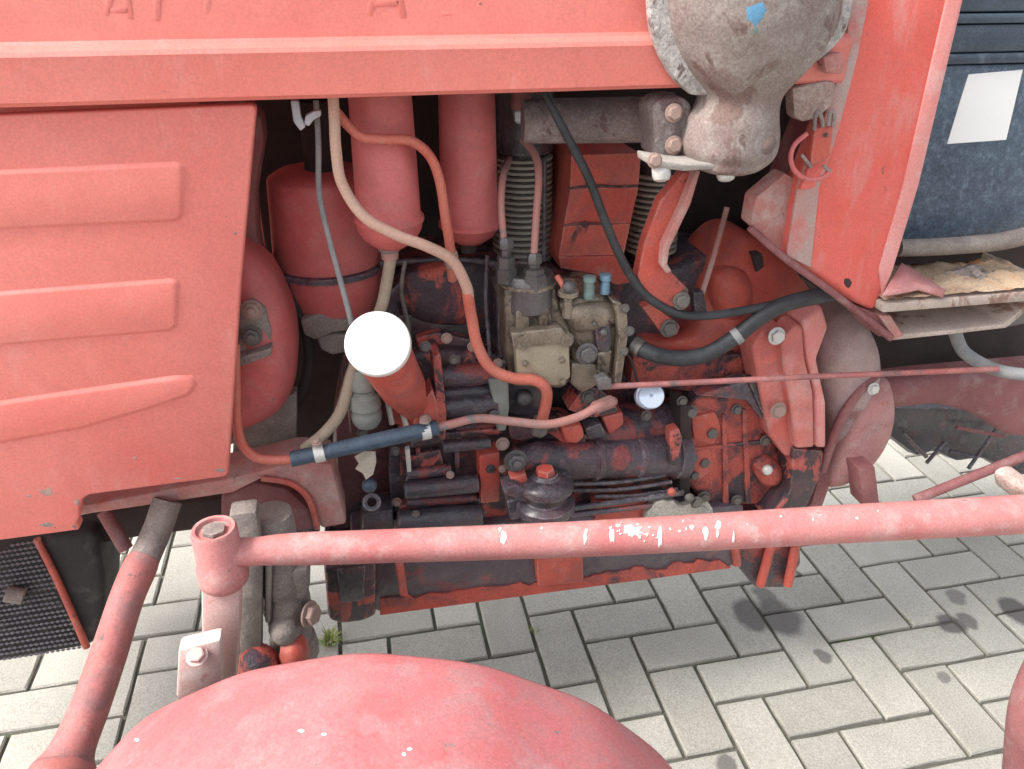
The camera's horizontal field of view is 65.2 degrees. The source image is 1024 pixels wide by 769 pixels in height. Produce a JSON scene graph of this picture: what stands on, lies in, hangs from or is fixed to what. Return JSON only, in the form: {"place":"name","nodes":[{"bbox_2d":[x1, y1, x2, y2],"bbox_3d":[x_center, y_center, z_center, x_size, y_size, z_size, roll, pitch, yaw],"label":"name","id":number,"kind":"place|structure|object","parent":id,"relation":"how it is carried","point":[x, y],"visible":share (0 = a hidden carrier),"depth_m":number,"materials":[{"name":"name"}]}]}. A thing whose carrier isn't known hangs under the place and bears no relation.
{"place":"outdoors","nodes":[
{"label":"outdoors","id":0,"kind":"place"},
{"bbox_2d":[0,438,1023,768],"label":"ground","id":1,"kind":"structure","parent":0,"point":[830,658],"depth_m":1.73,"materials":[{"name":"concrete"}]},
{"bbox_2d":[317,624,344,648],"bbox_3d":[-0.397,0.555,1.744,0.076,0.027,0.073,-5,28,-10],"label":"weed","id":2,"kind":"object","parent":1,"relation":"on","point":[330,635],"visible":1,"depth_m":1.75,"materials":[{"name":"green plant"}]},
{"bbox_2d":[0,0,1023,768],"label":"tractor","id":3,"kind":"object","parent":1,"relation":"on","point":[530,296],"visible":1,"depth_m":1.05,"materials":[{"name":"paint"}]},
{"bbox_2d":[355,451,375,478],"bbox_3d":[-0.214,0.119,1.174,0.031,0.044,0.018,-5,28,-10],"label":"dry leaf","id":4,"kind":"object","parent":3,"relation":"on","point":[366,460],"visible":0.93,"depth_m":1.17,"materials":[{"name":"beige plant"}]},
{"bbox_2d":[902,0,1023,238],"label":"battery","id":5,"kind":"object","parent":3,"relation":"on","point":[971,182],"visible":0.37,"depth_m":1.16,"materials":[{"name":"plastic"}]},
{"bbox_2d":[944,264,1010,278],"bbox_3d":[0.717,-0.167,1.233,0.118,0.041,0.040,-5,28,-10],"label":"dirt clump","id":6,"kind":"object","parent":3,"relation":"on","point":[973,270],"visible":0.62,"depth_m":1.21,"materials":[{"name":"grey soil"}]}
]}

